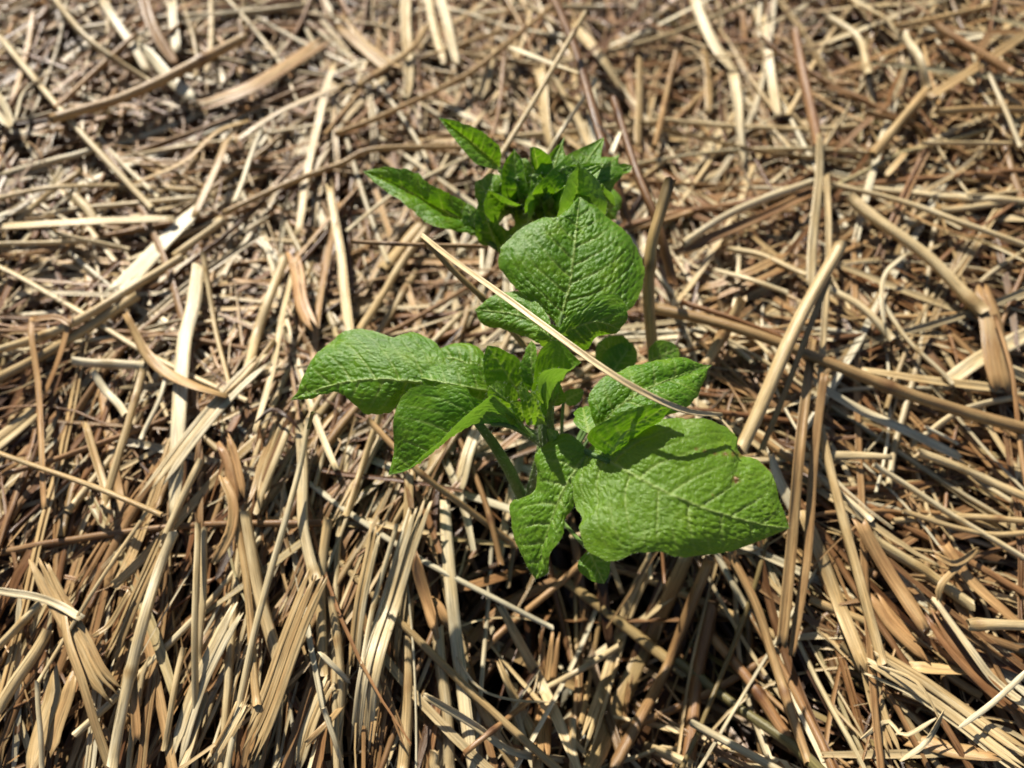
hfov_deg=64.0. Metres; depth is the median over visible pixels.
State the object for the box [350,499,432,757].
straw sheath
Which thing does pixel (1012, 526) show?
straw leaf
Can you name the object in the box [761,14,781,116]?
straw leaf
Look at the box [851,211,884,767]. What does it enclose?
straw leaf
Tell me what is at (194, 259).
straw stalk
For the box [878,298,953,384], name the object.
straw stalk
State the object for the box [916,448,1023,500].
straw stalk
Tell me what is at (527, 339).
straw leaf
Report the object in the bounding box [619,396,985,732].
straw stalk
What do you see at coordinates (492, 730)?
straw stalk
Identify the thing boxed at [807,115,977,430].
straw leaf
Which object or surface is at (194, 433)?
straw sheath
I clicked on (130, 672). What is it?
straw stalk
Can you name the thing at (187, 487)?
straw stalk
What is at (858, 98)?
straw stalk
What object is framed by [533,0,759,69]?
straw stalk
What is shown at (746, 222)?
straw leaf
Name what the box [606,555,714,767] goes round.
straw stalk
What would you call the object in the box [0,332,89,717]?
straw sheath
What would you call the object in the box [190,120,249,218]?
straw leaf
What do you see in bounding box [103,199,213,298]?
straw leaf
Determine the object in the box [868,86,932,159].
straw stalk
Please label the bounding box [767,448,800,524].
straw leaf
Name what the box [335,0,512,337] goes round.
straw leaf
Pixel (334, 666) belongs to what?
straw fibre
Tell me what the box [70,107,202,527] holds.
straw leaf
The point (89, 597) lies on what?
straw stalk
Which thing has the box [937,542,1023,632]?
straw leaf
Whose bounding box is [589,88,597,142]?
straw leaf
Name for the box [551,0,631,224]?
straw stalk
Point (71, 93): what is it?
straw stalk
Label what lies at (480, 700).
straw stalk
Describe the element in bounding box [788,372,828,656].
straw leaf
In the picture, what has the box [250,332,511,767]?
straw stalk
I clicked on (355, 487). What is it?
straw stalk
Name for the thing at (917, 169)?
straw sheath
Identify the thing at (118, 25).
straw leaf
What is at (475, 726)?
straw leaf
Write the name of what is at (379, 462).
straw leaf
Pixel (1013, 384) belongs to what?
straw stalk
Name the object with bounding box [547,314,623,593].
straw leaf
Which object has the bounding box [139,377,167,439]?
straw stalk
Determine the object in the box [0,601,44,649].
straw stalk
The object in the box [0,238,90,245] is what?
straw stalk
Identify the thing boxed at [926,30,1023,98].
straw leaf
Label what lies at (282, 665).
straw sheath
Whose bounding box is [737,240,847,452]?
straw stalk
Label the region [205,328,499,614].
straw leaf
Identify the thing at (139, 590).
straw sheath
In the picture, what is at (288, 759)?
straw leaf
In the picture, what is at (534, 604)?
straw stalk
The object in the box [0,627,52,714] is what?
straw stalk
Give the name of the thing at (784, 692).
straw stalk
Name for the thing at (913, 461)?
straw stalk
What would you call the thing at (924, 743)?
straw fibre
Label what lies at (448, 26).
straw leaf
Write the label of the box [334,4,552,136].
straw stalk
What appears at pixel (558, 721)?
straw leaf
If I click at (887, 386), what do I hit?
straw stalk
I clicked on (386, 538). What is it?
straw stalk
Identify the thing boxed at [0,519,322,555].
straw stalk
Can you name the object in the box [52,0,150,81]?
straw stalk
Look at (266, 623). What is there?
straw stalk
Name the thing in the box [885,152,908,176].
straw leaf
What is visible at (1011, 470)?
straw sheath
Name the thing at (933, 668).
straw leaf
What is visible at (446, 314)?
straw stalk
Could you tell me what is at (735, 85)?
straw leaf
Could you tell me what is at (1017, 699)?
straw leaf
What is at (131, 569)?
straw leaf
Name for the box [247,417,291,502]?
straw sheath
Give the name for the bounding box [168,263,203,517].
straw leaf
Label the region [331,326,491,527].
straw sheath
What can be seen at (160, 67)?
straw leaf
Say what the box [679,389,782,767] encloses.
straw stalk
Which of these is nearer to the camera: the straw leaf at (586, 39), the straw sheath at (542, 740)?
the straw sheath at (542, 740)
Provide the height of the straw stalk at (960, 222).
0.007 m
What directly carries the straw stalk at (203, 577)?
on the straw mulch
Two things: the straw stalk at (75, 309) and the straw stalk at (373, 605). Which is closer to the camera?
the straw stalk at (373, 605)
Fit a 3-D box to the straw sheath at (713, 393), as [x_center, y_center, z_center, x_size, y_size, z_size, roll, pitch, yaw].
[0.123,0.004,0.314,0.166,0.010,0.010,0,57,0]
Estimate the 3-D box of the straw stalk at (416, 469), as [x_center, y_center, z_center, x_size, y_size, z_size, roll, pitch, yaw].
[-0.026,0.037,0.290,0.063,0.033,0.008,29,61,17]
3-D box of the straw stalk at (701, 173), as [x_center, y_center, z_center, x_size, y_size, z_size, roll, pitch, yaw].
[0.066,-0.077,0.367,0.015,0.014,0.297,29,62,18]
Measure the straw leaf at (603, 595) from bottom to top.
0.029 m
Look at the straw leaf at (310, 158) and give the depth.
0.37 m
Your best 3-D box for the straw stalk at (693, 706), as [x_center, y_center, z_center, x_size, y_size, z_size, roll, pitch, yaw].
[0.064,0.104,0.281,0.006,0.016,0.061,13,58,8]
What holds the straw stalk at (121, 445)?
on the straw mulch
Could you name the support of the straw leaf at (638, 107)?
on the straw mulch
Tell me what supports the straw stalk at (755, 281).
on the straw mulch
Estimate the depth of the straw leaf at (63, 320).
0.31 m
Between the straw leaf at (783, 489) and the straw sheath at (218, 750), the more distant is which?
the straw leaf at (783, 489)
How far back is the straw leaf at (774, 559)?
0.29 m
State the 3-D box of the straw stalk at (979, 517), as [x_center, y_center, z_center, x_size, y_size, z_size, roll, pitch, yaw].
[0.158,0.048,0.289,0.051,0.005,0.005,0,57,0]
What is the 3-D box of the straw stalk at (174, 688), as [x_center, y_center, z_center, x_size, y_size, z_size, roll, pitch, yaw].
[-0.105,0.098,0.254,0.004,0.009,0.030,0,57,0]
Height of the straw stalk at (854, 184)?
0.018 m
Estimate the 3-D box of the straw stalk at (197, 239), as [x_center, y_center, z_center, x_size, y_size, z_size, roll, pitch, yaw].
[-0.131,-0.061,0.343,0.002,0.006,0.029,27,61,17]
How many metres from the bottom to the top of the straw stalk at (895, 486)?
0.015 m
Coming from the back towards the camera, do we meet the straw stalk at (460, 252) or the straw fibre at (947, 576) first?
the straw stalk at (460, 252)
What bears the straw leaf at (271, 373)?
on the straw mulch
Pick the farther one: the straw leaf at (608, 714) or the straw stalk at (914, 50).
the straw stalk at (914, 50)
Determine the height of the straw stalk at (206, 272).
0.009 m
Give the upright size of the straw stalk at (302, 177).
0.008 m
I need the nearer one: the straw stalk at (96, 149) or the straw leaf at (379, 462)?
the straw leaf at (379, 462)
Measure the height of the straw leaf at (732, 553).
0.011 m
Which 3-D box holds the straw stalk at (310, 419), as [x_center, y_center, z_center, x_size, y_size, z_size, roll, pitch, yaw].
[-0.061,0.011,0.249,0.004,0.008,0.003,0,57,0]
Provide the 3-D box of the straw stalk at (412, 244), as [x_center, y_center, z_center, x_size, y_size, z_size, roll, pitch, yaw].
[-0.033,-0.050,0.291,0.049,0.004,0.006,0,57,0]
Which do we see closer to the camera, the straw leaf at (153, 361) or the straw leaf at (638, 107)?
the straw leaf at (153, 361)
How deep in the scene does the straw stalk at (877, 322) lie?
0.32 m
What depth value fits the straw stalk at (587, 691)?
0.29 m
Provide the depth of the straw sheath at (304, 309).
0.32 m
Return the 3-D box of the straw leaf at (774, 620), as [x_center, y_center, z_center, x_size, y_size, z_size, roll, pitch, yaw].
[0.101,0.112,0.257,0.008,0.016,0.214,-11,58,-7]
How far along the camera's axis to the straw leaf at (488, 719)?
0.27 m
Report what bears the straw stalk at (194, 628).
on the straw mulch
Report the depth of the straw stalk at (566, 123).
0.34 m
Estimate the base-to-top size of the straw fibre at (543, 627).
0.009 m
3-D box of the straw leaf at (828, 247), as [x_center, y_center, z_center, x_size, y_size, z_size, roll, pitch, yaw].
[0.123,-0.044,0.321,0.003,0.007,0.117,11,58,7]
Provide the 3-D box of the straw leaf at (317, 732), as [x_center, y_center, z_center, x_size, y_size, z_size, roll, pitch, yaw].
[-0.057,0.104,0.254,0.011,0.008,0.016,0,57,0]
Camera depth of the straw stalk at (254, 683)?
0.26 m
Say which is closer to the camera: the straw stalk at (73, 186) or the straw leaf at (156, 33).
the straw stalk at (73, 186)
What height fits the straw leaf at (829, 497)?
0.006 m
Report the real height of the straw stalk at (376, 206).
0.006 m
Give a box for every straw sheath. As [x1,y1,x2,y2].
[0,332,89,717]
[0,404,43,448]
[26,664,76,767]
[28,558,120,704]
[74,364,231,593]
[104,531,163,661]
[137,353,268,498]
[137,561,170,767]
[171,602,242,766]
[187,36,336,110]
[203,701,249,767]
[216,432,245,503]
[238,172,690,612]
[242,567,326,761]
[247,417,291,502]
[275,413,393,626]
[286,252,318,333]
[294,674,334,767]
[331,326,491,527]
[336,15,403,75]
[349,524,380,668]
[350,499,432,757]
[369,427,468,767]
[456,425,480,497]
[466,39,526,327]
[473,337,514,463]
[531,632,559,767]
[580,556,659,757]
[698,251,792,301]
[699,387,1022,406]
[859,649,901,756]
[863,645,1023,767]
[869,592,930,663]
[874,6,1010,262]
[924,609,1023,714]
[997,393,1023,642]
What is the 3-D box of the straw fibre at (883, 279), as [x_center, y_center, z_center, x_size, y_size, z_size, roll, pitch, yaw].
[0.148,-0.039,0.322,0.007,0.003,0.042,22,60,14]
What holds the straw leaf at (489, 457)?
on the straw mulch
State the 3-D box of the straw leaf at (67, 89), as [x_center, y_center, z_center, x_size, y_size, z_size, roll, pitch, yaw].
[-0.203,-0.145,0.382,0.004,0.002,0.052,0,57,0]
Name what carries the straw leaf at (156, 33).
on the straw mulch
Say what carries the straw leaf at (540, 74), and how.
on the straw mulch
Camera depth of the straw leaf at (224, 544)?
0.27 m
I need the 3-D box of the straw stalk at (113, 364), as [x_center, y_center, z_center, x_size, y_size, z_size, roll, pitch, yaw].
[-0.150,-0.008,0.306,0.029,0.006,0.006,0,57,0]
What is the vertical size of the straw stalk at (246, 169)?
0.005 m
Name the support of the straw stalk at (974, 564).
on the straw mulch
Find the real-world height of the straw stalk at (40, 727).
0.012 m
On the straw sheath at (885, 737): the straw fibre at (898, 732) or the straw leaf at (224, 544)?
the straw fibre at (898, 732)
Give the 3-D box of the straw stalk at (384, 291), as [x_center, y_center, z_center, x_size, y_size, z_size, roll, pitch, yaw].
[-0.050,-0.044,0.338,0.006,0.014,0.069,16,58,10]
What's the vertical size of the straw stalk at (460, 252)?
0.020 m
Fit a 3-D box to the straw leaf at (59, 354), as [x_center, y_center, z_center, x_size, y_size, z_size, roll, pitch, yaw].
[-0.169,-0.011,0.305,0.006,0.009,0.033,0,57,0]
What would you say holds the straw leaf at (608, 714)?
on the straw mulch
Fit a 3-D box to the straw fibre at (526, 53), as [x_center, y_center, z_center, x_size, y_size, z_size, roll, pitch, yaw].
[0.015,-0.141,0.358,0.048,0.009,0.008,32,63,19]
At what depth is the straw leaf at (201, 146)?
0.37 m
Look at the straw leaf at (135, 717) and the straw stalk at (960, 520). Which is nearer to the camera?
the straw leaf at (135, 717)
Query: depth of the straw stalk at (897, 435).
0.31 m
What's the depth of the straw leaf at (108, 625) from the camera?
0.26 m
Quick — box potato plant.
[291,118,789,583]
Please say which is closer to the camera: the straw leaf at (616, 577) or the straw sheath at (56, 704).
the straw sheath at (56, 704)
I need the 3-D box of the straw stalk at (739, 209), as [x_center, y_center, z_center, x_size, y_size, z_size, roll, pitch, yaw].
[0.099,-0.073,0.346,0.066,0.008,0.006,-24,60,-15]
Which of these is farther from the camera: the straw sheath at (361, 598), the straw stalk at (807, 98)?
the straw stalk at (807, 98)
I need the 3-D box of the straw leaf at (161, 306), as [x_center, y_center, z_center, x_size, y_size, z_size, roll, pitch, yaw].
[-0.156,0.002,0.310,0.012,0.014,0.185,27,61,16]
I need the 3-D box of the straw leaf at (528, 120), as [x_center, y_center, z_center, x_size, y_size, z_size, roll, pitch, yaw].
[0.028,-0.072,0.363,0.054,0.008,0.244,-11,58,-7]
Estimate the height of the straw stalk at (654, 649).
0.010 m
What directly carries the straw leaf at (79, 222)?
on the straw mulch
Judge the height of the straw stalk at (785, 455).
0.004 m
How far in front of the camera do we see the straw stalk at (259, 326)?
0.32 m
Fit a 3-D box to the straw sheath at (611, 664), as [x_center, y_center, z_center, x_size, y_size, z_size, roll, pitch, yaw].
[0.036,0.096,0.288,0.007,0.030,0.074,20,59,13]
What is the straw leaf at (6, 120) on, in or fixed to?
on the straw mulch
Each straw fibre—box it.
[254,408,301,432]
[318,652,350,683]
[456,657,560,702]
[508,46,594,78]
[538,604,555,654]
[592,119,656,203]
[860,717,937,738]
[877,664,943,726]
[879,254,906,327]
[899,710,943,761]
[935,549,978,603]
[958,671,1023,728]
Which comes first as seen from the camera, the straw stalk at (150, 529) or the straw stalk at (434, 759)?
the straw stalk at (434, 759)
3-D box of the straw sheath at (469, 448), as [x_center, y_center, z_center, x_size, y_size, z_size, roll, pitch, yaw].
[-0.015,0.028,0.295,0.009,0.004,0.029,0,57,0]
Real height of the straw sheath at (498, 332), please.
0.008 m
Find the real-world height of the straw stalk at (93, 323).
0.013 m
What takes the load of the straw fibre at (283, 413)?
on the straw mulch
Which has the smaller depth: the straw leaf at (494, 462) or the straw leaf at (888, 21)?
the straw leaf at (494, 462)
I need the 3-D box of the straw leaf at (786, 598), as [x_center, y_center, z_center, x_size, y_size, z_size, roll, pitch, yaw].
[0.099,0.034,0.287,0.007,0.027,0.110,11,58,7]
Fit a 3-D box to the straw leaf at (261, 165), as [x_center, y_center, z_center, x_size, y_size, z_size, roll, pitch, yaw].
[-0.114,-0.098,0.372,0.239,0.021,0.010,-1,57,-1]
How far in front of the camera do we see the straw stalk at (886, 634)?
0.27 m
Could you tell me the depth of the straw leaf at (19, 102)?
0.37 m
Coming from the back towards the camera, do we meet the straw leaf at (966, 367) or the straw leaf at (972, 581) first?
the straw leaf at (966, 367)
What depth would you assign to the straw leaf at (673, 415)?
0.31 m
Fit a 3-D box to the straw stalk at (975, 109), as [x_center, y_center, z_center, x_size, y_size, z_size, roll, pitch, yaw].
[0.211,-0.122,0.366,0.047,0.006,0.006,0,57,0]
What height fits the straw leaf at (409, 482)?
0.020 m
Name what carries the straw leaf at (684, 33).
on the straw mulch
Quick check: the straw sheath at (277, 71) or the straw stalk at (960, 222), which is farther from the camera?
the straw sheath at (277, 71)
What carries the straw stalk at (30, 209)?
on the straw mulch
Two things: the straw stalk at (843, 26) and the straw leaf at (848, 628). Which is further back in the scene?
the straw stalk at (843, 26)
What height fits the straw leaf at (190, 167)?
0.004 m
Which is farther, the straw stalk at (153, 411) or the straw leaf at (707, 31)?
the straw leaf at (707, 31)
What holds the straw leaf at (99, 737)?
on the straw mulch
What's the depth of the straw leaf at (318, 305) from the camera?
0.32 m
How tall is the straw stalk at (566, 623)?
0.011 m
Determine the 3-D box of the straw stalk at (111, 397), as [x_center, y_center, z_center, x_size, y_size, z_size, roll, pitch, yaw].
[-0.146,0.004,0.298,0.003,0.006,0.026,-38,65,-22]
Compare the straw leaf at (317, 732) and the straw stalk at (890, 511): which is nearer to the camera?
the straw leaf at (317, 732)
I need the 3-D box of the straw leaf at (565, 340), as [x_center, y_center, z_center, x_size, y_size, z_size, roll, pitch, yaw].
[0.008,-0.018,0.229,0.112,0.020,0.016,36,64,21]
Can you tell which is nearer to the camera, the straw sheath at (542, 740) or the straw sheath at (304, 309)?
the straw sheath at (542, 740)
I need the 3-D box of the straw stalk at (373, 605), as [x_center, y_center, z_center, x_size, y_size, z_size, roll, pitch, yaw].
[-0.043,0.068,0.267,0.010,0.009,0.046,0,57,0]
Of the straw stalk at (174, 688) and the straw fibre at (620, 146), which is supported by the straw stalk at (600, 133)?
the straw fibre at (620, 146)
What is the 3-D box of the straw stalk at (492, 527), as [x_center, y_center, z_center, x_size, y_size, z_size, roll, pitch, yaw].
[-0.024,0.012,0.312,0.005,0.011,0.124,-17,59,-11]
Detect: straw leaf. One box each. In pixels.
[0,93,12,127]
[0,101,278,218]
[0,122,399,212]
[0,158,475,185]
[0,216,175,229]
[0,230,265,498]
[0,587,84,620]
[13,69,78,122]
[28,315,46,510]
[31,314,71,326]
[42,315,72,397]
[43,416,177,694]
[54,47,92,109]
[61,613,108,767]
[69,189,97,217]
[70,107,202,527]
[81,421,110,515]
[82,193,177,767]
[91,589,130,637]
[98,0,150,72]
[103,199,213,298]
[104,176,368,589]
[110,395,324,587]
[119,312,913,389]
[122,311,227,398]
[129,677,140,743]
[135,119,251,183]
[137,40,198,100]
[139,0,179,65]
[147,154,200,197]
[160,445,536,677]
[168,0,179,53]
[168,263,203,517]
[179,690,207,766]
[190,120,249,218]
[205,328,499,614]
[211,475,238,563]
[230,83,344,144]
[250,15,509,155]
[253,260,296,434]
[256,217,340,471]
[269,92,324,710]
[281,464,419,767]
[283,416,509,512]
[295,63,336,236]
[304,698,348,746]
[309,201,340,765]
[326,178,353,330]
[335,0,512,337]
[353,111,509,532]
[365,417,1023,681]
[393,469,413,662]
[400,0,413,98]
[412,550,438,638]
[414,54,977,183]
[420,233,722,416]
[422,693,564,763]
[424,0,446,65]
[431,596,448,629]
[436,0,459,64]
[438,499,476,767]
[441,324,696,498]
[449,370,753,455]
[457,563,528,592]
[464,59,670,362]
[464,572,565,651]
[472,699,519,767]
[479,45,495,101]
[479,112,738,560]
[495,603,581,767]
[496,351,570,559]
[497,660,543,767]
[508,389,830,539]
[534,65,552,147]
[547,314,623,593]
[550,319,614,648]
[552,74,590,145]
[565,12,1000,80]
[566,510,629,767]
[571,23,625,94]
[582,556,693,767]
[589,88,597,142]
[604,334,939,566]
[608,130,622,154]
[634,56,642,147]
[673,187,812,256]
[690,0,738,73]
[701,48,712,112]
[728,72,746,169]
[752,541,838,767]
[754,451,892,463]
[759,276,831,450]
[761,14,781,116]
[763,343,1021,537]
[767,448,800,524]
[776,336,816,647]
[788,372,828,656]
[799,510,873,672]
[804,287,1023,359]
[806,133,823,286]
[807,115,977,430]
[812,377,965,463]
[817,173,831,392]
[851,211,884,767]
[852,0,901,39]
[852,519,931,636]
[861,367,1002,392]
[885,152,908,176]
[903,736,1002,760]
[909,661,966,674]
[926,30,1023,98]
[929,547,980,566]
[931,597,1023,708]
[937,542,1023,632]
[939,328,1023,390]
[974,284,1011,391]
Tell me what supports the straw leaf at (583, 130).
on the straw mulch
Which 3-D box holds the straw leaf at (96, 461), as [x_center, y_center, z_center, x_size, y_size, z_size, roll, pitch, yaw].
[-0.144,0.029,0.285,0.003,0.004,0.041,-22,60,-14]
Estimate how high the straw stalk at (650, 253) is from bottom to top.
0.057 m
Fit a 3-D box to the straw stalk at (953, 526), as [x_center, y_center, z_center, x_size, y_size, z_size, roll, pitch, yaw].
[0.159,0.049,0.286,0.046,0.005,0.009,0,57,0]
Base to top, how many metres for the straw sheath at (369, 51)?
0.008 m
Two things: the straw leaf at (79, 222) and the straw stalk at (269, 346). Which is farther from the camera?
the straw leaf at (79, 222)
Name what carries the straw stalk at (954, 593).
on the straw mulch
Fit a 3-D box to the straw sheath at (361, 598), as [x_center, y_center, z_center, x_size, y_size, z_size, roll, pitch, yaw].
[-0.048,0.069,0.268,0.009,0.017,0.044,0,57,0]
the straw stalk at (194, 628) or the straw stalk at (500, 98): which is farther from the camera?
the straw stalk at (500, 98)
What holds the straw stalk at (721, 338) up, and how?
on the straw mulch
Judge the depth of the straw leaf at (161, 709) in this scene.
0.28 m
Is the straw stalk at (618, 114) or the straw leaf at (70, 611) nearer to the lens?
the straw leaf at (70, 611)
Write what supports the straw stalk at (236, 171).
on the straw mulch
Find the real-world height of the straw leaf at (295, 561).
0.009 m
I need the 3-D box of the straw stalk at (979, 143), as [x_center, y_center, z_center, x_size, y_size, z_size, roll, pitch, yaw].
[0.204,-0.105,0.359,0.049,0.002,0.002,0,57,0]
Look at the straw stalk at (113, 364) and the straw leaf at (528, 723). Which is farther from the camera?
the straw stalk at (113, 364)
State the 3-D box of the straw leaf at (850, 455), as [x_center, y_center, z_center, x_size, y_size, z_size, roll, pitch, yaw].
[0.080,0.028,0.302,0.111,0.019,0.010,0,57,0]
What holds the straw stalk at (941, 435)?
on the straw mulch
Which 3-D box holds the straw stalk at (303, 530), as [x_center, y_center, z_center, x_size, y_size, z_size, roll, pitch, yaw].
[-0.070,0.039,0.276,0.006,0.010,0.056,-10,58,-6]
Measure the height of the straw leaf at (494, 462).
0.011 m
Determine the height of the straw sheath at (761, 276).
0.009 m
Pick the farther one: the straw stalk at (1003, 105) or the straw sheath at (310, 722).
the straw stalk at (1003, 105)
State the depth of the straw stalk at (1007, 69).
0.38 m
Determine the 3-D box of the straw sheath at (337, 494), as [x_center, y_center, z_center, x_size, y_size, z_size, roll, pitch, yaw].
[-0.057,0.038,0.288,0.008,0.006,0.101,21,59,13]
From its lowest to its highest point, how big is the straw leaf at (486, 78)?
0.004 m
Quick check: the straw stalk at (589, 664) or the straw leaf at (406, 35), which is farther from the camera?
the straw leaf at (406, 35)
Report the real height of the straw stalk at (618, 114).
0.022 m
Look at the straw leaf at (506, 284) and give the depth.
0.30 m
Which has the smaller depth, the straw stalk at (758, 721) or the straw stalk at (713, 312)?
the straw stalk at (758, 721)
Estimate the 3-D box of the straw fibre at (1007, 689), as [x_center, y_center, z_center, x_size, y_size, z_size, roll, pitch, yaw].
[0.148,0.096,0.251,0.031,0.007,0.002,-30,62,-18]
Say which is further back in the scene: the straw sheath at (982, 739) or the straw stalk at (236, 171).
the straw stalk at (236, 171)
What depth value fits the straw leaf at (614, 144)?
0.32 m
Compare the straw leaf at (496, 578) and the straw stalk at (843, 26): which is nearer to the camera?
the straw leaf at (496, 578)
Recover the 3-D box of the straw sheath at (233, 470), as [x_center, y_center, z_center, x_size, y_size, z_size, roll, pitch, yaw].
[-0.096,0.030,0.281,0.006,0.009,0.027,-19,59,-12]
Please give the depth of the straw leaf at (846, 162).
0.38 m
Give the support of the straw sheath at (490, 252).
on the straw mulch
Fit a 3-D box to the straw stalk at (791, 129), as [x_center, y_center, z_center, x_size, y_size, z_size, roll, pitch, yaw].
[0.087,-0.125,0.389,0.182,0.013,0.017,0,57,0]
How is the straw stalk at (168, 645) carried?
on the straw mulch
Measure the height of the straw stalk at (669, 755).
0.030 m
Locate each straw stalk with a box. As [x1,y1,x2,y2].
[0,35,155,211]
[0,183,197,199]
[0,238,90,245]
[0,254,184,353]
[0,265,248,402]
[0,292,139,381]
[0,451,162,517]
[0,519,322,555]
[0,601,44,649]
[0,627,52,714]
[2,264,498,476]
[15,168,82,221]
[34,161,297,413]
[35,681,44,767]
[37,511,147,682]
[41,356,262,703]
[47,32,248,124]
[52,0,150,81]
[52,32,138,110]
[58,231,129,251]
[71,356,147,369]
[72,311,463,737]
[89,370,127,417]
[99,367,146,507]
[105,322,553,630]
[106,530,177,767]
[126,656,150,767]
[127,148,203,187]
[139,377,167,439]
[155,26,507,230]
[159,458,204,547]
[161,647,186,750]
[171,216,225,257]
[191,521,200,767]
[198,526,207,662]
[200,250,230,383]
[202,434,561,767]
[217,338,275,399]
[217,369,289,767]
[222,144,461,215]
[224,417,309,767]
[232,127,264,204]
[235,504,260,708]
[239,510,278,660]
[243,253,287,369]
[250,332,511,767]
[252,407,297,514]
[292,113,785,187]
[295,423,320,583]
[299,304,471,652]
[307,411,314,428]
[316,517,332,677]
[321,706,343,767]
[327,595,344,749]
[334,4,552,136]
[342,414,382,518]
[345,155,468,232]
[351,239,487,248]
[355,22,429,88]
[356,225,429,328]
[360,524,398,666]
[366,417,517,548]
[377,220,424,272]
[395,310,819,342]
[397,598,413,767]
[406,298,503,565]
[421,238,527,349]
[429,750,439,767]
[432,625,454,767]
[449,383,938,689]
[456,27,783,449]
[456,146,975,256]
[463,691,539,755]
[486,9,588,173]
[490,54,506,139]
[503,117,879,139]
[530,310,964,392]
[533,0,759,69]
[536,643,620,694]
[547,78,598,154]
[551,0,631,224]
[552,564,687,680]
[557,589,577,677]
[568,387,1016,445]
[569,478,1021,539]
[578,613,601,727]
[593,337,779,654]
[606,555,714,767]
[609,94,677,284]
[619,168,1023,228]
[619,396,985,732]
[621,329,1023,596]
[639,293,1023,529]
[641,741,696,767]
[643,177,675,356]
[652,49,678,149]
[655,303,1023,433]
[673,655,825,767]
[678,601,718,767]
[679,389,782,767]
[680,300,782,337]
[682,178,814,246]
[701,295,746,364]
[711,631,794,752]
[712,268,787,294]
[725,246,806,277]
[727,552,810,765]
[735,456,1017,493]
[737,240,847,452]
[740,423,823,489]
[759,33,1023,188]
[786,506,1013,520]
[789,481,973,767]
[790,26,820,147]
[820,424,887,664]
[824,13,872,79]
[830,181,1023,247]
[830,285,895,341]
[846,192,989,316]
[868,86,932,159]
[872,462,1023,561]
[874,534,974,610]
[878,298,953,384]
[885,200,944,488]
[891,513,1023,523]
[902,30,931,87]
[902,509,1023,536]
[910,393,1023,447]
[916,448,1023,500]
[921,141,1023,145]
[924,425,958,444]
[930,19,1017,76]
[932,105,1023,115]
[966,617,1023,631]
[987,72,1022,148]
[993,314,1023,481]
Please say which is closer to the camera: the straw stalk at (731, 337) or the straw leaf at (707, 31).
the straw stalk at (731, 337)
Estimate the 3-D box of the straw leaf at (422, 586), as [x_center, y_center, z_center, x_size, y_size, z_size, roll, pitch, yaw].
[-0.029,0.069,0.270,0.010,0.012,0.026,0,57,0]
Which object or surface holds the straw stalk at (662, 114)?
on the straw mulch
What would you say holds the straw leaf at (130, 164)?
on the straw mulch
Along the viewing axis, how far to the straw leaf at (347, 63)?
0.42 m
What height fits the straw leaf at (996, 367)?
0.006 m
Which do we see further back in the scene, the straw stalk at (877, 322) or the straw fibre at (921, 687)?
the straw stalk at (877, 322)
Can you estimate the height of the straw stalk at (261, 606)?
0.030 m
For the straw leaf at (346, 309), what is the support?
on the straw mulch
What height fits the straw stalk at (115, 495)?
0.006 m
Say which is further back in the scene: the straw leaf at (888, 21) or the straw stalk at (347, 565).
the straw leaf at (888, 21)
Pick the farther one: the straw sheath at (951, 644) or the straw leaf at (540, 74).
the straw leaf at (540, 74)
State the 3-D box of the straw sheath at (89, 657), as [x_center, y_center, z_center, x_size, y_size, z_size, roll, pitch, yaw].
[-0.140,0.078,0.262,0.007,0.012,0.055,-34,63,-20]
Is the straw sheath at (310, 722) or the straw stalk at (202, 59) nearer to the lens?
the straw sheath at (310, 722)
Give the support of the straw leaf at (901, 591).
on the straw mulch
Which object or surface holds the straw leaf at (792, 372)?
on the straw mulch
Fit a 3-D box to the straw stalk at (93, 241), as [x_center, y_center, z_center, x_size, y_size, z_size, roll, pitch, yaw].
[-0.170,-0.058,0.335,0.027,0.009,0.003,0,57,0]
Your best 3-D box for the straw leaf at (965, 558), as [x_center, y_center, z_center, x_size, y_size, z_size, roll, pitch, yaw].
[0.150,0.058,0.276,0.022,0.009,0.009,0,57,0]
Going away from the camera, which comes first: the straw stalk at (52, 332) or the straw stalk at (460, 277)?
the straw stalk at (460, 277)
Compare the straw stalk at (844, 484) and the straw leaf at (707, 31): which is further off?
the straw leaf at (707, 31)
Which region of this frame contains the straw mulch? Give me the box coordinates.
[0,0,1023,767]
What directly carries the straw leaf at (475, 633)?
on the straw mulch
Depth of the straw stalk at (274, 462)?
0.28 m
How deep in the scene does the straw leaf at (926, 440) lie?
0.30 m
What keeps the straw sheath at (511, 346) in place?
on the straw mulch
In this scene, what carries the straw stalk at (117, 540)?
on the straw mulch
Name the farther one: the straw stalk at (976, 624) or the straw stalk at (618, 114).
the straw stalk at (618, 114)
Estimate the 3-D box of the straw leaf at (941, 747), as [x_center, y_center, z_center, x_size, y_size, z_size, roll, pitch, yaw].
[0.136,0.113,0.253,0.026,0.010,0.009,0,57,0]
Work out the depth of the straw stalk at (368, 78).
0.41 m
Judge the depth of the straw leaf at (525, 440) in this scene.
0.31 m
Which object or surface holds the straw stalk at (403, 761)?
on the straw mulch
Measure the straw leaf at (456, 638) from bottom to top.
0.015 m
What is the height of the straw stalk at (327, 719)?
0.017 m
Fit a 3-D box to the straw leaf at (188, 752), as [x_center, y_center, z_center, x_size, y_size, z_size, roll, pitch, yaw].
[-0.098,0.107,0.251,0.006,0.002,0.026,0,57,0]
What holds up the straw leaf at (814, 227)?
on the straw mulch
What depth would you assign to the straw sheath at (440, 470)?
0.27 m
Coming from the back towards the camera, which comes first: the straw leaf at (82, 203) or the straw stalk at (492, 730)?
the straw leaf at (82, 203)
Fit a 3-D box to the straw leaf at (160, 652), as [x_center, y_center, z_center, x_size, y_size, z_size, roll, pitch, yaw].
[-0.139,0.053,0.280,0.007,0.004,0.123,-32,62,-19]

